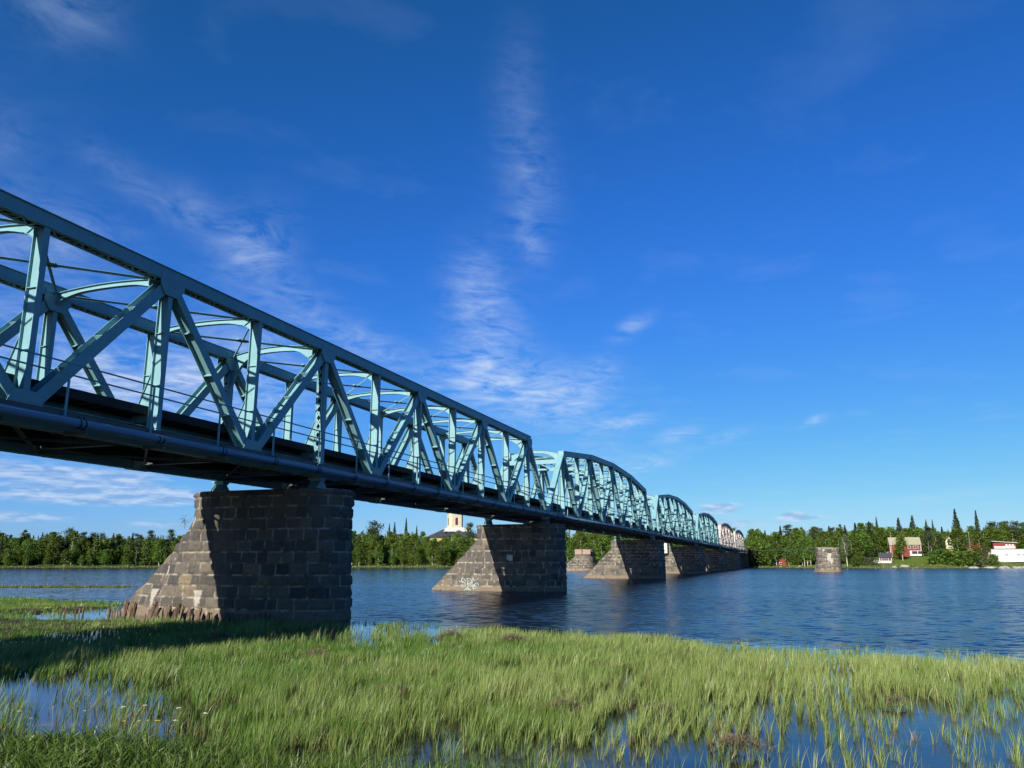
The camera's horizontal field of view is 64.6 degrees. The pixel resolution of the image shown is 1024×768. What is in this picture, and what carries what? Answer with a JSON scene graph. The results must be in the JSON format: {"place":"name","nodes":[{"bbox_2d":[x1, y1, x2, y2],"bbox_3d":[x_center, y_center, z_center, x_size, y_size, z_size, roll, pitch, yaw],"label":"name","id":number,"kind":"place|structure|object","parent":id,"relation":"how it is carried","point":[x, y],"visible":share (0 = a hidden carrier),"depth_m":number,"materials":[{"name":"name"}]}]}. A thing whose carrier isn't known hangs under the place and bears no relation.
{"place":"outdoors","nodes":[
{"label":"outdoors","id":0,"kind":"place"},
{"bbox_2d":[0,568,1023,767],"bbox_3d":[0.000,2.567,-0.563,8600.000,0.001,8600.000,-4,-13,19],"label":"river water","id":1,"kind":"structure","parent":0,"point":[936,612],"depth_m":31.16,"materials":[{"name":"liquid"}]},
{"bbox_2d":[201,629,246,641],"bbox_3d":[-9.848,8.450,27.245,2.033,0.389,1.606,-4,-13,19],"label":"dead reed heap","id":2,"kind":"object","parent":1,"relation":"on","point":[219,636],"visible":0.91,"depth_m":27.12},
{"bbox_2d":[118,488,354,620],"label":"bridge pier","id":3,"kind":"structure","parent":1,"relation":"in","point":[282,554],"depth_m":37.99,"materials":[{"name":"stone"}]},
{"bbox_2d":[0,189,556,524],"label":"truss bridge span","id":4,"kind":"object","parent":3,"relation":"on","point":[46,413],"visible":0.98,"depth_m":34.98,"materials":[{"name":"teal paint"}]},
{"bbox_2d":[298,648,332,657],"bbox_3d":[-5.319,7.369,22.181,1.410,0.320,1.424,-8,-15,34],"label":"dead reed heap","id":5,"kind":"object","parent":1,"relation":"on","point":[311,652],"visible":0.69,"depth_m":22.12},
{"bbox_2d":[368,682,417,699],"bbox_3d":[-2.409,6.035,16.012,1.198,0.291,1.484,10,-16,-39],"label":"dead reed heap","id":6,"kind":"object","parent":1,"relation":"on","point":[402,690],"visible":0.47,"depth_m":15.91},
{"bbox_2d":[431,524,566,591],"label":"bridge pier","id":7,"kind":"structure","parent":1,"relation":"in","point":[516,557],"depth_m":73.74,"materials":[{"name":"stone"}]},
{"bbox_2d":[484,450,658,539],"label":"arched truss span","id":8,"kind":"object","parent":7,"relation":"on","point":[584,497],"visible":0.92,"depth_m":95.47,"materials":[{"name":"teal paint"}]},
{"bbox_2d":[495,632,530,643],"bbox_3d":[0.028,8.269,26.422,1.683,0.378,1.666,-9,-16,37],"label":"dead reed heap","id":9,"kind":"object","parent":1,"relation":"on","point":[516,637],"visible":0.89,"depth_m":26.25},
{"bbox_2d":[535,695,597,712],"bbox_3d":[0.936,5.644,14.249,1.564,0.299,1.236,6,-14,-24],"label":"dead reed heap","id":10,"kind":"object","parent":1,"relation":"on","point":[565,703],"visible":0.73,"depth_m":14.21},
{"bbox_2d":[566,549,594,569],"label":"old bridge pier","id":11,"kind":"structure","parent":1,"relation":"in","point":[582,559],"depth_m":246.84,"materials":[{"name":"stone"}]},
{"bbox_2d":[583,540,665,578],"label":"bridge pier","id":12,"kind":"structure","parent":1,"relation":"in","point":[632,559],"depth_m":128.36,"materials":[{"name":"stone"}]},
{"bbox_2d":[619,494,700,546],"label":"arched truss span","id":13,"kind":"object","parent":12,"relation":"on","point":[673,523],"visible":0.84,"depth_m":152.34,"materials":[{"name":"teal paint"}]},
{"bbox_2d":[634,700,678,719],"bbox_3d":[2.488,5.602,13.990,1.153,0.262,1.165,2,-13,-9],"label":"dead reed heap","id":14,"kind":"object","parent":1,"relation":"on","point":[659,706],"visible":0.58,"depth_m":13.96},
{"bbox_2d":[664,543,705,573],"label":"bridge pier","id":15,"kind":"structure","parent":1,"relation":"in","point":[685,559],"depth_m":182.81,"materials":[{"name":"stone"}]},
{"bbox_2d":[704,550,727,570],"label":"bridge pier","id":16,"kind":"structure","parent":1,"relation":"in","point":[715,560],"depth_m":237.08,"materials":[{"name":"stone"}]},
{"bbox_2d":[673,513,722,549],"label":"arched truss span","id":17,"kind":"object","parent":16,"relation":"on","point":[706,526],"visible":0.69,"depth_m":207.11,"materials":[{"name":"teal paint"}]},
{"bbox_2d":[704,523,737,551],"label":"arched truss span","id":18,"kind":"object","parent":16,"relation":"on","point":[726,537],"visible":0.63,"depth_m":261.28,"materials":[{"name":"paint"}]},
{"bbox_2d":[726,552,740,568],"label":"bridge pier","id":19,"kind":"structure","parent":1,"relation":"in","point":[733,560],"depth_m":291.56,"materials":[{"name":"stone"}]},
{"bbox_2d":[718,530,746,553],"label":"arched truss span","id":20,"kind":"object","parent":19,"relation":"on","point":[738,535],"visible":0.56,"depth_m":317.06,"materials":[{"name":"paint"}]},
{"bbox_2d":[704,730,780,755],"bbox_3d":[3.212,5.042,11.420,1.335,0.262,1.078,-1,-12,7],"label":"dead reed heap","id":21,"kind":"object","parent":1,"relation":"on","point":[727,738],"visible":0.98,"depth_m":11.36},
{"bbox_2d":[814,547,842,571],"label":"old bridge pier","id":22,"kind":"structure","parent":1,"relation":"in","point":[828,559],"depth_m":211.81,"materials":[{"name":"stone"}]},
{"bbox_2d":[878,694,910,706],"bbox_3d":[7.109,5.863,15.023,1.038,0.204,0.839,9,-15,-36],"label":"dead reed heap","id":23,"kind":"object","parent":1,"relation":"on","point":[895,697],"visible":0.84,"depth_m":14.98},
{"bbox_2d":[0,555,1023,767],"bbox_3d":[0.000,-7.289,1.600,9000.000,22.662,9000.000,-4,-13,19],"label":"ground","id":24,"kind":"structure","parent":0,"point":[911,560],"depth_m":46.09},
{"bbox_2d":[1,549,13,565],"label":"birch tree","id":25,"kind":"object","parent":24,"relation":"on","point":[7,561],"visible":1,"depth_m":344.35,"materials":[{"name":"green plant"}]},
{"bbox_2d":[2,537,20,561],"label":"birch tree","id":26,"kind":"object","parent":24,"relation":"on","point":[12,543],"visible":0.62,"depth_m":353.35,"materials":[{"name":"green plant"}]},
{"bbox_2d":[13,548,24,564],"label":"birch tree","id":27,"kind":"object","parent":24,"relation":"on","point":[19,554],"visible":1,"depth_m":347.99,"materials":[{"name":"green plant"}]},
{"bbox_2d":[19,538,42,561],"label":"birch tree","id":28,"kind":"object","parent":24,"relation":"on","point":[32,556],"visible":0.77,"depth_m":353.98,"materials":[{"name":"green plant"}]},
{"bbox_2d":[38,532,60,563],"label":"birch tree","id":29,"kind":"object","parent":24,"relation":"on","point":[51,535],"visible":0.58,"depth_m":360.09,"materials":[{"name":"green plant"}]},
{"bbox_2d":[42,538,61,563],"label":"birch tree","id":30,"kind":"object","parent":24,"relation":"on","point":[52,544],"visible":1,"depth_m":354.84,"materials":[{"name":"green plant"}]},
{"bbox_2d":[60,549,69,566],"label":"birch tree","id":31,"kind":"object","parent":24,"relation":"on","point":[65,553],"visible":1,"depth_m":349.42,"materials":[{"name":"green plant"}]},
{"bbox_2d":[0,581,133,587],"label":"island grass","id":32,"kind":"structure","parent":24,"relation":"on","point":[76,586],"depth_m":84.42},
{"bbox_2d":[64,538,78,564],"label":"birch tree","id":33,"kind":"object","parent":24,"relation":"on","point":[73,556],"visible":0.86,"depth_m":354.73,"materials":[{"name":"green plant"}]},
{"bbox_2d":[64,531,81,558],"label":"birch tree","id":34,"kind":"object","parent":24,"relation":"on","point":[74,534],"visible":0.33,"depth_m":368.94,"materials":[{"name":"green plant"}]},
{"bbox_2d":[75,536,91,560],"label":"birch tree","id":35,"kind":"object","parent":24,"relation":"on","point":[83,541],"visible":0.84,"depth_m":359.80,"materials":[{"name":"green plant"}]},
{"bbox_2d":[85,539,102,564],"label":"birch tree","id":36,"kind":"object","parent":24,"relation":"on","point":[91,557],"visible":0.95,"depth_m":357.31,"materials":[{"name":"green plant"}]},
{"bbox_2d":[97,536,109,564],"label":"birch tree","id":37,"kind":"object","parent":24,"relation":"on","point":[104,542],"visible":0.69,"depth_m":362.83,"materials":[{"name":"green plant"}]},
{"bbox_2d":[97,549,110,565],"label":"birch tree","id":38,"kind":"object","parent":24,"relation":"on","point":[106,558],"visible":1,"depth_m":355.12,"materials":[{"name":"green plant"}]},
{"bbox_2d":[109,534,125,562],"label":"birch tree","id":39,"kind":"object","parent":24,"relation":"on","point":[117,543],"visible":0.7,"depth_m":368.91,"materials":[{"name":"green plant"}]},
{"bbox_2d":[121,539,135,565],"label":"birch tree","id":40,"kind":"object","parent":24,"relation":"on","point":[130,548],"visible":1,"depth_m":353.67,"materials":[{"name":"green plant"}]},
{"bbox_2d":[133,533,142,563],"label":"pine tree","id":41,"kind":"object","parent":24,"relation":"on","point":[139,537],"visible":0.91,"depth_m":371.41,"materials":[{"name":"green plant"}]},
{"bbox_2d":[135,539,154,565],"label":"birch tree","id":42,"kind":"object","parent":24,"relation":"on","point":[143,553],"visible":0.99,"depth_m":358.01,"materials":[{"name":"green plant"}]},
{"bbox_2d":[151,539,172,564],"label":"birch tree","id":43,"kind":"object","parent":24,"relation":"on","point":[157,547],"visible":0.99,"depth_m":356.74,"materials":[{"name":"green plant"}]},
{"bbox_2d":[0,719,677,767],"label":"bank herbs","id":44,"kind":"object","parent":24,"relation":"on","point":[85,748],"visible":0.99,"depth_m":10.23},
{"bbox_2d":[354,545,366,563],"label":"birch tree","id":45,"kind":"object","parent":24,"relation":"on","point":[359,558],"visible":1,"depth_m":363.47,"materials":[{"name":"green plant"}]},
{"bbox_2d":[358,531,367,563],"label":"birch tree","id":46,"kind":"object","parent":24,"relation":"on","point":[362,537],"visible":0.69,"depth_m":376.38,"materials":[{"name":"green plant"}]},
{"bbox_2d":[363,520,385,563],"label":"pine tree","id":47,"kind":"object","parent":24,"relation":"on","point":[372,531],"visible":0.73,"depth_m":392.97,"materials":[{"name":"green plant"}]},
{"bbox_2d":[368,534,383,562],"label":"birch tree","id":48,"kind":"object","parent":24,"relation":"on","point":[375,542],"visible":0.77,"depth_m":372.34,"materials":[{"name":"green plant"}]},
{"bbox_2d":[372,545,383,565],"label":"birch tree","id":49,"kind":"object","parent":24,"relation":"on","point":[377,554],"visible":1,"depth_m":365.74,"materials":[{"name":"green plant"}]},
{"bbox_2d":[381,531,399,558],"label":"birch tree","id":50,"kind":"object","parent":24,"relation":"on","point":[390,536],"visible":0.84,"depth_m":383.24,"materials":[{"name":"green plant"}]},
{"bbox_2d":[387,545,396,565],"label":"birch tree","id":51,"kind":"object","parent":24,"relation":"on","point":[391,559],"visible":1,"depth_m":370.39,"materials":[{"name":"green plant"}]},
{"bbox_2d":[388,534,399,563],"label":"birch tree","id":52,"kind":"object","parent":24,"relation":"on","point":[396,545],"visible":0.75,"depth_m":382.29,"materials":[{"name":"green plant"}]},
{"bbox_2d":[398,537,410,561],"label":"birch tree","id":53,"kind":"object","parent":24,"relation":"on","point":[403,541],"visible":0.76,"depth_m":381.06,"materials":[{"name":"green plant"}]},
{"bbox_2d":[405,540,417,564],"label":"birch tree","id":54,"kind":"object","parent":24,"relation":"on","point":[411,554],"visible":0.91,"depth_m":371.41,"materials":[{"name":"green plant"}]},
{"bbox_2d":[416,536,429,563],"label":"birch tree","id":55,"kind":"object","parent":24,"relation":"on","point":[425,540],"visible":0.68,"depth_m":380.59,"materials":[{"name":"green plant"}]},
{"bbox_2d":[426,539,436,562],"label":"birch tree","id":56,"kind":"object","parent":24,"relation":"on","point":[431,543],"visible":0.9,"depth_m":373.50,"materials":[{"name":"green plant"}]},
{"bbox_2d":[433,540,446,565],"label":"birch tree","id":57,"kind":"object","parent":24,"relation":"on","point":[439,556],"visible":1,"depth_m":366.40,"materials":[{"name":"green plant"}]},
{"bbox_2d":[442,542,456,558],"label":"birch tree","id":58,"kind":"object","parent":24,"relation":"on","point":[450,546],"visible":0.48,"depth_m":376.31,"materials":[{"name":"green plant"}]},
{"bbox_2d":[425,513,476,560],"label":"church","id":59,"kind":"structure","parent":24,"relation":"on","point":[454,523],"depth_m":457.65,"materials":[{"name":"white paint"}]},
{"bbox_2d":[445,532,463,562],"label":"birch tree","id":60,"kind":"object","parent":24,"relation":"on","point":[457,536],"visible":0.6,"depth_m":382.31,"materials":[{"name":"green plant"}]},
{"bbox_2d":[454,537,470,560],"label":"birch tree","id":61,"kind":"object","parent":24,"relation":"on","point":[464,539],"visible":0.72,"depth_m":380.68,"materials":[{"name":"green plant"}]},
{"bbox_2d":[464,522,475,540],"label":"pine tree","id":62,"kind":"object","parent":24,"relation":"on","point":[468,531],"visible":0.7,"depth_m":431.47,"materials":[{"name":"green plant"}]},
{"bbox_2d":[1,526,985,563],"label":"woodland","id":63,"kind":"object","parent":24,"relation":"on","point":[382,543],"visible":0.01,"depth_m":398.49,"materials":[{"name":"green plant"}]},
{"bbox_2d":[0,595,1023,767],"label":"sedge","id":64,"kind":"object","parent":24,"relation":"on","point":[497,686],"visible":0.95,"depth_m":16.64,"materials":[{"name":"plant"}]},
{"bbox_2d":[0,562,1023,568],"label":"shore grass","id":65,"kind":"structure","parent":24,"relation":"on","point":[913,566],"depth_m":345.52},
{"bbox_2d":[565,541,574,562],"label":"birch tree","id":66,"kind":"object","parent":24,"relation":"on","point":[571,554],"visible":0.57,"depth_m":369.41,"materials":[{"name":"green plant"}]},
{"bbox_2d":[571,531,591,555],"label":"birch tree","id":67,"kind":"object","parent":24,"relation":"on","point":[581,539],"visible":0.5,"depth_m":381.75,"materials":[{"name":"green plant"}]},
{"bbox_2d":[586,533,603,561],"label":"birch tree","id":68,"kind":"object","parent":24,"relation":"on","point":[595,538],"visible":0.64,"depth_m":379.88,"materials":[{"name":"green plant"}]},
{"bbox_2d":[595,542,606,562],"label":"birch tree","id":69,"kind":"object","parent":24,"relation":"on","point":[600,556],"visible":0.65,"depth_m":366.79,"materials":[{"name":"green plant"}]},
{"bbox_2d":[600,535,614,553],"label":"birch tree","id":70,"kind":"object","parent":24,"relation":"on","point":[606,541],"visible":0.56,"depth_m":383.09,"materials":[{"name":"green plant"}]},
{"bbox_2d":[740,549,748,567],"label":"abutment","id":71,"kind":"object","parent":24,"relation":"on","point":[743,556],"visible":0.21,"depth_m":347.97,"materials":[{"name":"stone"}]},
{"bbox_2d":[744,529,763,545],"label":"birch tree","id":72,"kind":"object","parent":24,"relation":"on","point":[751,532],"visible":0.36,"depth_m":384.37,"materials":[{"name":"green plant"}]},
{"bbox_2d":[745,550,764,566],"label":"bush","id":73,"kind":"object","parent":24,"relation":"on","point":[755,561],"visible":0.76,"depth_m":349.30,"materials":[{"name":"green plant"}]},
{"bbox_2d":[743,545,770,566],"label":"bush","id":74,"kind":"object","parent":24,"relation":"on","point":[760,551],"visible":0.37,"depth_m":352.07,"materials":[{"name":"green plant"}]},
{"bbox_2d":[746,542,776,565],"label":"bush","id":75,"kind":"object","parent":24,"relation":"on","point":[763,546],"visible":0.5,"depth_m":353.66,"materials":[{"name":"green plant"}]},
{"bbox_2d":[761,536,780,560],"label":"birch tree","id":76,"kind":"object","parent":24,"relation":"on","point":[770,541],"visible":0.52,"depth_m":365.80,"materials":[{"name":"green plant"}]},
{"bbox_2d":[771,533,786,558],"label":"birch tree","id":77,"kind":"object","parent":24,"relation":"on","point":[777,537],"visible":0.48,"depth_m":374.28,"materials":[{"name":"green plant"}]},
{"bbox_2d":[777,535,792,558],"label":"birch tree","id":78,"kind":"object","parent":24,"relation":"on","point":[786,544],"visible":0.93,"depth_m":369.47,"materials":[{"name":"green plant"}]},
{"bbox_2d":[784,553,808,565],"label":"bush","id":79,"kind":"object","parent":24,"relation":"on","point":[793,559],"visible":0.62,"depth_m":354.50,"materials":[{"name":"green plant"}]},
{"bbox_2d":[790,528,806,552],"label":"birch tree","id":80,"kind":"object","parent":24,"relation":"on","point":[796,534],"visible":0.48,"depth_m":376.42,"materials":[{"name":"green plant"}]},
{"bbox_2d":[794,535,806,565],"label":"birch tree","id":81,"kind":"object","parent":24,"relation":"on","point":[800,541],"visible":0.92,"depth_m":345.39,"materials":[{"name":"green plant"}]},
{"bbox_2d":[802,537,815,561],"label":"birch tree","id":82,"kind":"object","parent":24,"relation":"on","point":[809,551],"visible":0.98,"depth_m":343.02,"materials":[{"name":"green plant"}]},
{"bbox_2d":[840,534,851,565],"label":"birch tree","id":83,"kind":"object","parent":24,"relation":"on","point":[845,546],"visible":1,"depth_m":338.24,"materials":[{"name":"green plant"}]},
{"bbox_2d":[840,536,863,563],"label":"birch tree","id":84,"kind":"object","parent":24,"relation":"on","point":[852,539],"visible":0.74,"depth_m":350.45,"materials":[{"name":"green plant"}]},
{"bbox_2d":[849,555,867,566],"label":"bush","id":85,"kind":"object","parent":24,"relation":"on","point":[857,562],"visible":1,"depth_m":329.14,"materials":[{"name":"green plant"}]},
{"bbox_2d":[850,531,873,555],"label":"birch tree","id":86,"kind":"object","parent":24,"relation":"on","point":[861,535],"visible":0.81,"depth_m":352.73,"materials":[{"name":"green plant"}]},
{"bbox_2d":[864,521,877,556],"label":"spruce tree","id":87,"kind":"object","parent":24,"relation":"on","point":[869,530],"visible":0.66,"depth_m":374.30,"materials":[{"name":"green plant"}]},
{"bbox_2d":[863,557,880,565],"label":"bush","id":88,"kind":"object","parent":24,"relation":"on","point":[869,560],"visible":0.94,"depth_m":328.90,"materials":[{"name":"green plant"}]},
{"bbox_2d":[874,530,887,552],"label":"birch tree","id":89,"kind":"object","parent":24,"relation":"on","point":[879,533],"visible":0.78,"depth_m":391.23,"materials":[{"name":"green plant"}]},
{"bbox_2d":[873,553,891,562],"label":"pavilion","id":90,"kind":"structure","parent":24,"relation":"on","point":[885,557],"depth_m":343.93,"materials":[{"name":"white wood"}]},
{"bbox_2d":[874,527,894,552],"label":"birch tree","id":91,"kind":"object","parent":24,"relation":"on","point":[884,532],"visible":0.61,"depth_m":392.07,"materials":[{"name":"green plant"}]},
{"bbox_2d":[892,533,907,558],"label":"birch tree","id":92,"kind":"object","parent":24,"relation":"on","point":[899,540],"visible":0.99,"depth_m":358.82,"materials":[{"name":"green plant"}]},
{"bbox_2d":[887,537,921,556],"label":"house","id":93,"kind":"structure","parent":24,"relation":"on","point":[913,548],"depth_m":376.58,"materials":[{"name":"wood"}]},
{"bbox_2d":[901,527,920,540],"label":"birch tree","id":94,"kind":"object","parent":24,"relation":"on","point":[910,532],"visible":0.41,"depth_m":390.38,"materials":[{"name":"green plant"}]},
{"bbox_2d":[919,526,935,556],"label":"pine tree","id":95,"kind":"object","parent":24,"relation":"on","point":[927,536],"visible":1,"depth_m":368.74,"materials":[{"name":"green plant"}]},
{"bbox_2d":[919,550,950,564],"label":"bush","id":96,"kind":"object","parent":24,"relation":"on","point":[933,553],"visible":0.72,"depth_m":333.15,"materials":[{"name":"green plant"}]},
{"bbox_2d":[928,548,964,565],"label":"bush","id":97,"kind":"object","parent":24,"relation":"on","point":[943,551],"visible":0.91,"depth_m":330.00,"materials":[{"name":"green plant"}]},
{"bbox_2d":[952,508,963,550],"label":"spruce tree","id":98,"kind":"object","parent":24,"relation":"on","point":[955,522],"visible":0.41,"depth_m":391.91,"materials":[{"name":"green plant"}]},
{"bbox_2d":[945,528,973,552],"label":"birch tree","id":99,"kind":"object","parent":24,"relation":"on","point":[953,534],"visible":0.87,"depth_m":360.62,"materials":[{"name":"green plant"}]},
{"bbox_2d":[957,551,984,566],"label":"bush","id":100,"kind":"object","parent":24,"relation":"on","point":[969,554],"visible":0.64,"depth_m":330.11,"materials":[{"name":"green plant"}]},
{"bbox_2d":[967,531,990,557],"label":"birch tree","id":101,"kind":"object","parent":24,"relation":"on","point":[975,539],"visible":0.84,"depth_m":362.15,"materials":[{"name":"green plant"}]},
{"bbox_2d":[981,554,1001,565],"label":"bush","id":102,"kind":"object","parent":24,"relation":"on","point":[993,561],"visible":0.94,"depth_m":338.79,"materials":[{"name":"green plant"}]},
{"bbox_2d":[984,527,1002,544],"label":"birch tree","id":103,"kind":"object","parent":24,"relation":"on","point":[992,531],"visible":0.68,"depth_m":402.96,"materials":[{"name":"green plant"}]},
{"bbox_2d":[980,541,1023,561],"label":"house","id":104,"kind":"structure","parent":24,"relation":"on","point":[1006,551],"depth_m":359.90,"materials":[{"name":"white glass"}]},
{"bbox_2d":[992,530,1011,542],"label":"birch tree","id":105,"kind":"object","parent":24,"relation":"on","point":[1001,533],"visible":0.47,"depth_m":398.39,"materials":[{"name":"green plant"}]},
{"bbox_2d":[1006,520,1023,539],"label":"pine tree","id":106,"kind":"object","parent":24,"relation":"on","point":[1013,528],"visible":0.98,"depth_m":402.06,"materials":[{"name":"green plant"}]},
{"bbox_2d":[0,0,1023,542],"label":"sky","id":107,"kind":"structure","parent":0,"point":[760,263],"materials":[{"name":"blue"}]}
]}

